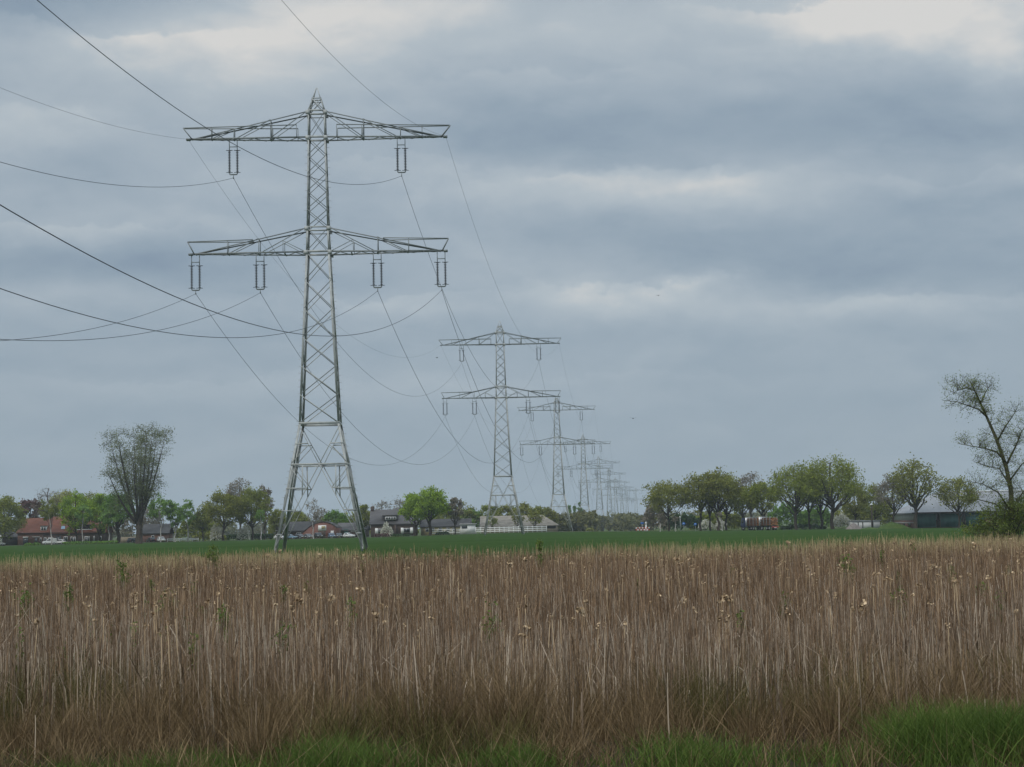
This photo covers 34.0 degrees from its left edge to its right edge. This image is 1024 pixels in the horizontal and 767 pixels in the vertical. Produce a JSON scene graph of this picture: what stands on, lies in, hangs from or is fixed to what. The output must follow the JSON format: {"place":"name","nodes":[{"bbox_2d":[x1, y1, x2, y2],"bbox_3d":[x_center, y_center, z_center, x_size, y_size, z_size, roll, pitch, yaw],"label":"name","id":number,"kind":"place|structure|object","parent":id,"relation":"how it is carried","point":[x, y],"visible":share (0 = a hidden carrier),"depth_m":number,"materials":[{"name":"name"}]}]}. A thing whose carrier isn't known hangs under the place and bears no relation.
{"place":"outdoors","nodes":[
{"label":"outdoors","id":0,"kind":"place"},
{"bbox_2d":[0,521,891,545],"bbox_3d":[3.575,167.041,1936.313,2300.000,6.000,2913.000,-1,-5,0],"label":"meadow","id":1,"kind":"structure","parent":0,"point":[654,529],"depth_m":512.41,"materials":[{"name":"green plant"}]},
{"bbox_2d":[0,532,17,544],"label":"shed","id":2,"kind":"structure","parent":1,"relation":"on","point":[12,541],"depth_m":523.04,"materials":[{"name":"tile"}]},
{"bbox_2d":[0,493,28,545],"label":"tree","id":3,"kind":"object","parent":1,"relation":"on","point":[8,522],"visible":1,"depth_m":505.38,"materials":[{"name":"green plant"}]},
{"bbox_2d":[17,498,40,523],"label":"tree","id":4,"kind":"object","parent":1,"relation":"on","point":[26,505],"visible":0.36,"depth_m":544.92,"materials":[{"name":"brown plant"}]},
{"bbox_2d":[30,488,62,517],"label":"tree","id":5,"kind":"object","parent":1,"relation":"on","point":[41,498],"visible":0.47,"depth_m":538.28,"materials":[{"name":"grey plant"}]},
{"bbox_2d":[38,498,61,544],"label":"tree","id":6,"kind":"object","parent":1,"relation":"on","point":[45,515],"visible":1,"depth_m":498.12,"materials":[{"name":"green plant"}]},
{"bbox_2d":[44,489,78,515],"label":"tree","id":7,"kind":"object","parent":1,"relation":"on","point":[63,495],"visible":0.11,"depth_m":548.59,"materials":[{"name":"green plant"}]},
{"bbox_2d":[16,515,112,544],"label":"farmhouse","id":8,"kind":"object","parent":1,"relation":"on","point":[36,530],"visible":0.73,"depth_m":518.32,"materials":[{"name":"brick"}]},
{"bbox_2d":[57,488,91,540],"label":"tree","id":9,"kind":"object","parent":1,"relation":"on","point":[68,508],"visible":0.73,"depth_m":505.80,"materials":[{"name":"green plant"}]},
{"bbox_2d":[73,504,92,540],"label":"tree","id":10,"kind":"object","parent":1,"relation":"on","point":[83,508],"visible":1,"depth_m":497.14,"materials":[{"name":"green plant"}]},
{"bbox_2d":[62,540,117,544],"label":"hedge","id":11,"kind":"object","parent":1,"relation":"on","point":[92,542],"visible":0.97,"depth_m":489.38,"materials":[{"name":"green plant"}]},
{"bbox_2d":[85,493,111,540],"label":"tree","id":12,"kind":"object","parent":1,"relation":"on","point":[95,501],"visible":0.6,"depth_m":504.19,"materials":[{"name":"green plant"}]},
{"bbox_2d":[97,510,119,540],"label":"tree","id":13,"kind":"object","parent":1,"relation":"on","point":[107,520],"visible":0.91,"depth_m":493.28,"materials":[{"name":"green plant"}]},
{"bbox_2d":[95,490,135,542],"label":"tree","id":14,"kind":"object","parent":1,"relation":"on","point":[109,498],"visible":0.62,"depth_m":496.57,"materials":[{"name":"green plant"}]},
{"bbox_2d":[112,512,145,540],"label":"thicket","id":15,"kind":"object","parent":1,"relation":"on","point":[124,524],"visible":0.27,"depth_m":542.59,"materials":[{"name":"brown plant"}]},
{"bbox_2d":[142,504,165,523],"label":"tree","id":16,"kind":"object","parent":1,"relation":"on","point":[156,521],"visible":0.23,"depth_m":544.88,"materials":[{"name":"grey plant"}]},
{"bbox_2d":[142,524,173,541],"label":"shed","id":17,"kind":"structure","parent":1,"relation":"on","point":[153,530],"depth_m":514.01,"materials":[{"name":"brick"}]},
{"bbox_2d":[146,492,174,541],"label":"tree","id":18,"kind":"object","parent":1,"relation":"on","point":[163,503],"visible":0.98,"depth_m":497.82,"materials":[{"name":"green plant"}]},
{"bbox_2d":[165,502,186,541],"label":"tree","id":19,"kind":"object","parent":1,"relation":"on","point":[175,510],"visible":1,"depth_m":498.82,"materials":[{"name":"green plant"}]},
{"bbox_2d":[181,499,196,540],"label":"tree","id":20,"kind":"object","parent":1,"relation":"on","point":[187,513],"visible":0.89,"depth_m":504.19,"materials":[{"name":"green plant"}]},
{"bbox_2d":[174,520,216,540],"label":"thicket","id":21,"kind":"object","parent":1,"relation":"on","point":[181,532],"visible":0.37,"depth_m":537.15,"materials":[{"name":"green plant"}]},
{"bbox_2d":[192,504,212,540],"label":"tree","id":22,"kind":"object","parent":1,"relation":"on","point":[200,521],"visible":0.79,"depth_m":507.12,"materials":[{"name":"green plant"}]},
{"bbox_2d":[198,486,245,540],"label":"tree","id":23,"kind":"object","parent":1,"relation":"on","point":[231,510],"visible":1,"depth_m":496.85,"materials":[{"name":"green plant"}]},
{"bbox_2d":[224,477,251,532],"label":"tree","id":24,"kind":"object","parent":1,"relation":"on","point":[232,488],"visible":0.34,"depth_m":538.02,"materials":[{"name":"grey plant"}]},
{"bbox_2d":[226,533,273,539],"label":"hedge","id":25,"kind":"object","parent":1,"relation":"on","point":[256,536],"visible":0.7,"depth_m":509.02,"materials":[{"name":"green plant"}]},
{"bbox_2d":[234,484,272,539],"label":"tree","id":26,"kind":"object","parent":1,"relation":"on","point":[250,496],"visible":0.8,"depth_m":501.79,"materials":[{"name":"green plant"}]},
{"bbox_2d":[257,485,274,538],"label":"tree","id":27,"kind":"object","parent":1,"relation":"on","point":[270,504],"visible":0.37,"depth_m":528.24,"materials":[{"name":"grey plant"}]},
{"bbox_2d":[266,509,286,534],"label":"tree","id":28,"kind":"object","parent":1,"relation":"on","point":[274,520],"visible":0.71,"depth_m":516.91,"materials":[{"name":"green plant"}]},
{"bbox_2d":[277,521,315,538],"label":"shed","id":29,"kind":"structure","parent":1,"relation":"on","point":[299,527],"depth_m":524.80,"materials":[{"name":"grey brick"}]},
{"bbox_2d":[290,509,309,521],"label":"tree","id":30,"kind":"object","parent":1,"relation":"on","point":[302,517],"visible":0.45,"depth_m":535.91,"materials":[{"name":"green plant"}]},
{"bbox_2d":[305,499,320,538],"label":"tree","id":31,"kind":"object","parent":1,"relation":"on","point":[315,517],"visible":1,"depth_m":498.29,"materials":[{"name":"grey plant"}]},
{"bbox_2d":[301,521,341,538],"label":"brick hall","id":32,"kind":"structure","parent":1,"relation":"on","point":[324,528],"depth_m":516.13,"materials":[{"name":"brick"}]},
{"bbox_2d":[321,509,352,523],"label":"tree","id":33,"kind":"object","parent":1,"relation":"on","point":[338,517],"visible":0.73,"depth_m":536.30,"materials":[{"name":"green plant"}]},
{"bbox_2d":[338,523,370,537],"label":"shed","id":34,"kind":"structure","parent":1,"relation":"on","point":[347,528],"depth_m":528.68,"materials":[{"name":"grey brick"}]},
{"bbox_2d":[354,504,369,527],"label":"tree","id":35,"kind":"object","parent":1,"relation":"on","point":[365,513],"visible":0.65,"depth_m":527.43,"materials":[{"name":"green plant"}]},
{"bbox_2d":[368,506,418,537],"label":"house","id":36,"kind":"structure","parent":1,"relation":"on","point":[398,524],"depth_m":513.48,"materials":[{"name":"grey brick"}]},
{"bbox_2d":[398,492,423,535],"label":"tree","id":37,"kind":"object","parent":1,"relation":"on","point":[403,511],"visible":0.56,"depth_m":495.69,"materials":[{"name":"green plant"}]},
{"bbox_2d":[406,485,451,535],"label":"tree","id":38,"kind":"object","parent":1,"relation":"on","point":[431,505],"visible":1,"depth_m":489.03,"materials":[{"name":"green plant"}]},
{"bbox_2d":[420,518,471,534],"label":"building","id":39,"kind":"structure","parent":1,"relation":"on","point":[441,524],"depth_m":518.75,"materials":[{"name":"tile"}]},
{"bbox_2d":[14,506,890,538],"bbox_3d":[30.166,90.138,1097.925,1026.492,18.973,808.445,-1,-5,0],"label":"wood","id":40,"kind":"object","parent":1,"relation":"on","point":[583,520],"visible":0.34,"depth_m":871.33,"materials":[{"name":"grey plant"}]},
{"bbox_2d":[447,497,463,533],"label":"tree","id":41,"kind":"object","parent":1,"relation":"on","point":[453,503],"visible":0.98,"depth_m":494.31,"materials":[{"name":"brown plant"}]},
{"bbox_2d":[452,500,479,523],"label":"tree","id":42,"kind":"object","parent":1,"relation":"on","point":[467,513],"visible":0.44,"depth_m":645.69,"materials":[{"name":"green plant"}]},
{"bbox_2d":[461,523,476,533],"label":"shed","id":43,"kind":"structure","parent":1,"relation":"on","point":[467,528],"depth_m":506.11,"materials":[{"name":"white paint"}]},
{"bbox_2d":[476,505,502,520],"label":"tree","id":44,"kind":"object","parent":1,"relation":"on","point":[484,508],"visible":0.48,"depth_m":646.93,"materials":[{"name":"green plant"}]},
{"bbox_2d":[475,526,546,532],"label":"board fence","id":45,"kind":"object","parent":1,"relation":"on","point":[513,529],"visible":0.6,"depth_m":504.00,"materials":[{"name":"white paint"}]},
{"bbox_2d":[480,515,558,532],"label":"barn","id":46,"kind":"structure","parent":1,"relation":"on","point":[507,521],"depth_m":588.22,"materials":[{"name":"white metal"}]},
{"bbox_2d":[525,510,544,531],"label":"tree","id":47,"kind":"object","parent":1,"relation":"on","point":[535,514],"visible":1,"depth_m":559.71,"materials":[{"name":"green plant"}]},
{"bbox_2d":[542,507,558,523],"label":"tree","id":48,"kind":"object","parent":1,"relation":"on","point":[552,516],"visible":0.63,"depth_m":645.67,"materials":[{"name":"green plant"}]},
{"bbox_2d":[517,395,594,530],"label":"pylon","id":49,"kind":"object","parent":1,"relation":"on","point":[563,493],"visible":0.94,"depth_m":672.32,"materials":[{"name":"metal"}]},
{"bbox_2d":[556,433,610,510],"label":"pylon","id":50,"kind":"object","parent":1,"relation":"on","point":[582,463],"visible":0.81,"depth_m":934.35,"materials":[{"name":"metal"}]},
{"bbox_2d":[577,455,619,515],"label":"pylon","id":51,"kind":"object","parent":1,"relation":"on","point":[598,483],"visible":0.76,"depth_m":1228.20,"materials":[{"name":"metal"}]},
{"bbox_2d":[626,489,644,512],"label":"pylon","id":52,"kind":"object","parent":1,"relation":"on","point":[635,502],"visible":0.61,"depth_m":2643.28,"materials":[{"name":"metal"}]},
{"bbox_2d":[0,294,616,512],"bbox_3d":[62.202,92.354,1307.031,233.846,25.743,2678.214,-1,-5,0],"label":"power cable","id":53,"kind":"object","parent":52,"relation":"hanging from","point":[250,368],"visible":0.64,"depth_m":206.15,"materials":[{"name":"metal"}]},
{"bbox_2d":[0,294,621,513],"bbox_3d":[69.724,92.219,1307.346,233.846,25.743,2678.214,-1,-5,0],"label":"power cable","id":54,"kind":"object","parent":52,"relation":"hanging from","point":[292,345],"visible":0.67,"depth_m":183.05,"materials":[{"name":"metal"}]},
{"bbox_2d":[0,204,633,509],"bbox_3d":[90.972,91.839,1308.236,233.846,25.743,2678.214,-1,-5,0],"label":"power cable","id":55,"kind":"object","parent":52,"relation":"hanging from","point":[254,324],"visible":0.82,"depth_m":96.74,"materials":[{"name":"metal"}]},
{"bbox_2d":[0,288,639,511],"bbox_3d":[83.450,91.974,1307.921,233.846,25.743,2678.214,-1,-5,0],"label":"power cable","id":56,"kind":"object","parent":52,"relation":"hanging from","point":[270,335],"visible":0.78,"depth_m":133.76,"materials":[{"name":"metal"}]},
{"bbox_2d":[37,0,641,502],"bbox_3d":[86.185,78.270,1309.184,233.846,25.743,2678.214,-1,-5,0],"label":"power cable","id":57,"kind":"object","parent":52,"relation":"hanging from","point":[289,170],"visible":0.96,"depth_m":123.41,"materials":[{"name":"metal"}]},
{"bbox_2d":[641,502,667,529],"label":"thicket","id":58,"kind":"object","parent":1,"relation":"on","point":[649,515],"visible":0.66,"depth_m":517.22,"materials":[{"name":"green plant"}]},
{"bbox_2d":[662,512,705,529],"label":"thicket","id":59,"kind":"object","parent":1,"relation":"on","point":[691,518],"visible":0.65,"depth_m":527.01,"materials":[{"name":"green plant"}]},
{"bbox_2d":[690,510,739,529],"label":"thicket","id":60,"kind":"object","parent":1,"relation":"on","point":[713,516],"visible":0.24,"depth_m":542.02,"materials":[{"name":"green plant"}]},
{"bbox_2d":[709,474,746,529],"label":"tree","id":61,"kind":"object","parent":1,"relation":"on","point":[726,509],"visible":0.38,"depth_m":488.57,"materials":[{"name":"green plant"}]},
{"bbox_2d":[711,511,747,529],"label":"thicket","id":62,"kind":"object","parent":1,"relation":"on","point":[732,519],"visible":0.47,"depth_m":532.02,"materials":[{"name":"green plant"}]},
{"bbox_2d":[729,486,760,528],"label":"tree","id":63,"kind":"object","parent":1,"relation":"on","point":[749,504],"visible":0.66,"depth_m":496.64,"materials":[{"name":"green plant"}]},
{"bbox_2d":[735,471,768,517],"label":"tree","id":64,"kind":"object","parent":1,"relation":"on","point":[744,479],"visible":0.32,"depth_m":518.26,"materials":[{"name":"grey plant"}]},
{"bbox_2d":[745,479,781,529],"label":"tree","id":65,"kind":"object","parent":1,"relation":"on","point":[756,490],"visible":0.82,"depth_m":494.77,"materials":[{"name":"green plant"}]},
{"bbox_2d":[765,501,808,528],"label":"thicket","id":66,"kind":"object","parent":1,"relation":"on","point":[781,511],"visible":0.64,"depth_m":557.02,"materials":[{"name":"green plant"}]},
{"bbox_2d":[778,523,826,529],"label":"thicket","id":67,"kind":"object","parent":1,"relation":"on","point":[799,525],"visible":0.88,"depth_m":486.20,"materials":[{"name":"green plant"}]},
{"bbox_2d":[799,506,834,527],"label":"thicket","id":68,"kind":"object","parent":1,"relation":"on","point":[825,516],"visible":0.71,"depth_m":556.95,"materials":[{"name":"green plant"}]},
{"bbox_2d":[806,467,842,528],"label":"tree","id":69,"kind":"object","parent":1,"relation":"on","point":[820,506],"visible":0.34,"depth_m":485.67,"materials":[{"name":"green plant"}]},
{"bbox_2d":[833,511,850,527],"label":"blossom bush","id":70,"kind":"object","parent":1,"relation":"on","point":[842,519],"visible":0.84,"depth_m":497.33,"materials":[{"name":"white plant"}]},
{"bbox_2d":[839,483,868,520],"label":"tree","id":71,"kind":"object","parent":1,"relation":"on","point":[853,510],"visible":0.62,"depth_m":516.44,"materials":[{"name":"green plant"}]},
{"bbox_2d":[834,507,873,527],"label":"thicket","id":72,"kind":"object","parent":1,"relation":"on","point":[837,513],"visible":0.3,"depth_m":542.03,"materials":[{"name":"green plant"}]},
{"bbox_2d":[855,482,892,519],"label":"tree","id":73,"kind":"object","parent":1,"relation":"on","point":[877,506],"visible":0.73,"depth_m":511.84,"materials":[{"name":"green plant"}]},
{"bbox_2d":[866,503,895,524],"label":"thicket","id":74,"kind":"object","parent":1,"relation":"on","point":[886,518],"visible":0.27,"depth_m":542.25,"materials":[{"name":"green plant"}]},
{"bbox_2d":[890,490,1023,527],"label":"barn","id":75,"kind":"structure","parent":1,"relation":"on","point":[935,515],"depth_m":483.13,"materials":[{"name":"metal"}]},
{"bbox_2d":[917,514,935,527],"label":"sliding door","id":76,"kind":"structure","parent":75,"relation":"in","point":[923,520],"depth_m":482.00,"materials":[{"name":"teal metal"}]},
{"bbox_2d":[940,513,961,526],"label":"sliding door","id":77,"kind":"structure","parent":75,"relation":"in","point":[946,519],"depth_m":482.00,"materials":[{"name":"teal metal"}]},
{"bbox_2d":[965,513,984,525],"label":"sliding door","id":78,"kind":"structure","parent":75,"relation":"in","point":[969,518],"depth_m":482.00,"materials":[{"name":"teal metal"}]},
{"bbox_2d":[0,527,1023,568],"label":"crop field","id":79,"kind":"structure","parent":0,"point":[494,541],"depth_m":252.39,"materials":[{"name":"green plant"}]},
{"bbox_2d":[95,420,176,543],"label":"tree","id":80,"kind":"object","parent":79,"relation":"on","point":[142,493],"visible":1,"depth_m":457.46,"materials":[{"name":"green plant"}]},
{"bbox_2d":[183,88,450,552],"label":"pylon","id":81,"kind":"object","parent":79,"relation":"on","point":[293,472],"visible":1,"depth_m":197.48,"materials":[{"name":"metal"}]},
{"bbox_2d":[2,88,594,487],"bbox_3d":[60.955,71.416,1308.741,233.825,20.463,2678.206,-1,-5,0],"label":"power cable","id":82,"kind":"object","parent":81,"relation":"hanging from","point":[241,216],"visible":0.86,"depth_m":206.62,"materials":[{"name":"metal"}]},
{"bbox_2d":[1,162,621,502],"bbox_3d":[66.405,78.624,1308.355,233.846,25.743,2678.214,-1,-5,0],"label":"power cable","id":83,"kind":"object","parent":81,"relation":"hanging from","point":[283,265],"visible":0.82,"depth_m":208.79,"materials":[{"name":"metal"}]},
{"bbox_2d":[2,544,988,567],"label":"wheat blades","id":84,"kind":"object","parent":79,"relation":"on","point":[519,558],"visible":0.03,"depth_m":140.82,"materials":[{"name":"plant"}]},
{"bbox_2d":[439,322,560,534],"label":"pylon","id":85,"kind":"object","parent":79,"relation":"on","point":[503,332],"visible":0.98,"depth_m":429.21,"materials":[{"name":"metal"}]},
{"bbox_2d":[639,479,695,530],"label":"tree","id":86,"kind":"object","parent":79,"relation":"on","point":[660,491],"visible":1,"depth_m":481.88,"materials":[{"name":"green plant"}]},
{"bbox_2d":[681,471,715,530],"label":"tree","id":87,"kind":"object","parent":79,"relation":"on","point":[697,483],"visible":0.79,"depth_m":483.76,"materials":[{"name":"green plant"}]},
{"bbox_2d":[692,465,739,530],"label":"tree","id":88,"kind":"object","parent":79,"relation":"on","point":[717,478],"visible":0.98,"depth_m":483.30,"materials":[{"name":"green plant"}]},
{"bbox_2d":[741,516,778,529],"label":"log truck","id":89,"kind":"object","parent":79,"relation":"on","point":[744,523],"visible":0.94,"depth_m":479.21,"materials":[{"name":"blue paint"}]},
{"bbox_2d":[766,459,824,529],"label":"tree","id":90,"kind":"object","parent":79,"relation":"on","point":[777,492],"visible":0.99,"depth_m":478.62,"materials":[{"name":"green plant"}]},
{"bbox_2d":[793,474,826,528],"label":"tree","id":91,"kind":"object","parent":79,"relation":"on","point":[809,508],"visible":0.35,"depth_m":483.81,"materials":[{"name":"green plant"}]},
{"bbox_2d":[794,449,869,528],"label":"tree","id":92,"kind":"object","parent":79,"relation":"on","point":[847,474],"visible":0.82,"depth_m":480.51,"materials":[{"name":"green plant"}]},
{"bbox_2d":[849,520,880,528],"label":"shed","id":93,"kind":"structure","parent":79,"relation":"on","point":[862,524],"depth_m":476.14,"materials":[{"name":"metal"}]},
{"bbox_2d":[870,472,915,521],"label":"tree","id":94,"kind":"object","parent":79,"relation":"on","point":[884,486],"visible":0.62,"depth_m":479.91,"materials":[{"name":"green plant"}]},
{"bbox_2d":[878,522,909,528],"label":"grass mound","id":95,"kind":"object","parent":79,"relation":"on","point":[891,525],"depth_m":470.48,"materials":[{"name":"green plant"}]},
{"bbox_2d":[882,452,943,527],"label":"tree","id":96,"kind":"object","parent":79,"relation":"on","point":[898,477],"visible":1,"depth_m":471.43,"materials":[{"name":"green plant"}]},
{"bbox_2d":[930,476,979,527],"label":"tree","id":97,"kind":"object","parent":79,"relation":"on","point":[943,489],"visible":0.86,"depth_m":471.62,"materials":[{"name":"green plant"}]},
{"bbox_2d":[938,370,1023,538],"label":"tree","id":98,"kind":"object","parent":79,"relation":"on","point":[1004,465],"visible":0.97,"depth_m":149.88,"materials":[{"name":"green plant"}]},
{"bbox_2d":[955,493,1023,542],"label":"willow bush","id":99,"kind":"object","parent":79,"relation":"on","point":[996,524],"visible":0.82,"depth_m":148.84,"materials":[{"name":"green plant"}]},
{"bbox_2d":[0,0,1023,533],"label":"sky","id":100,"kind":"structure","parent":0,"point":[821,202],"materials":[{"name":"grey"}]},
{"bbox_2d":[1,578,1023,766],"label":"marsh ground","id":101,"kind":"structure","parent":0,"point":[589,765],"depth_m":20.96,"materials":[{"name":"green plant"}]},
{"bbox_2d":[113,560,131,588],"bbox_3d":[-14.306,7.369,61.637,0.521,1.853,0.732,-5,-6,41],"label":"sapling","id":102,"kind":"object","parent":101,"relation":"on","point":[122,572],"visible":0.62,"depth_m":61.58,"materials":[{"name":"green plant"}]},
{"bbox_2d":[198,544,222,570],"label":"sapling","id":103,"kind":"object","parent":101,"relation":"on","point":[208,555],"visible":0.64,"depth_m":83.59,"materials":[{"name":"green plant"}]},
{"bbox_2d":[0,531,1023,737],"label":"cattail reeds","id":104,"kind":"object","parent":101,"relation":"on","point":[759,606],"visible":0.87,"depth_m":33.96,"materials":[{"name":"brown plant"}]},
{"bbox_2d":[0,538,1023,687],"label":"cattail heads","id":105,"kind":"object","parent":104,"relation":"attached to","point":[581,611],"visible":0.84,"depth_m":42.80,"materials":[{"name":"beige plant"}]},
{"bbox_2d":[0,619,1023,766],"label":"dry sedge","id":106,"kind":"object","parent":101,"relation":"on","point":[524,720],"visible":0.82,"depth_m":21.41,"materials":[{"name":"brown plant"}]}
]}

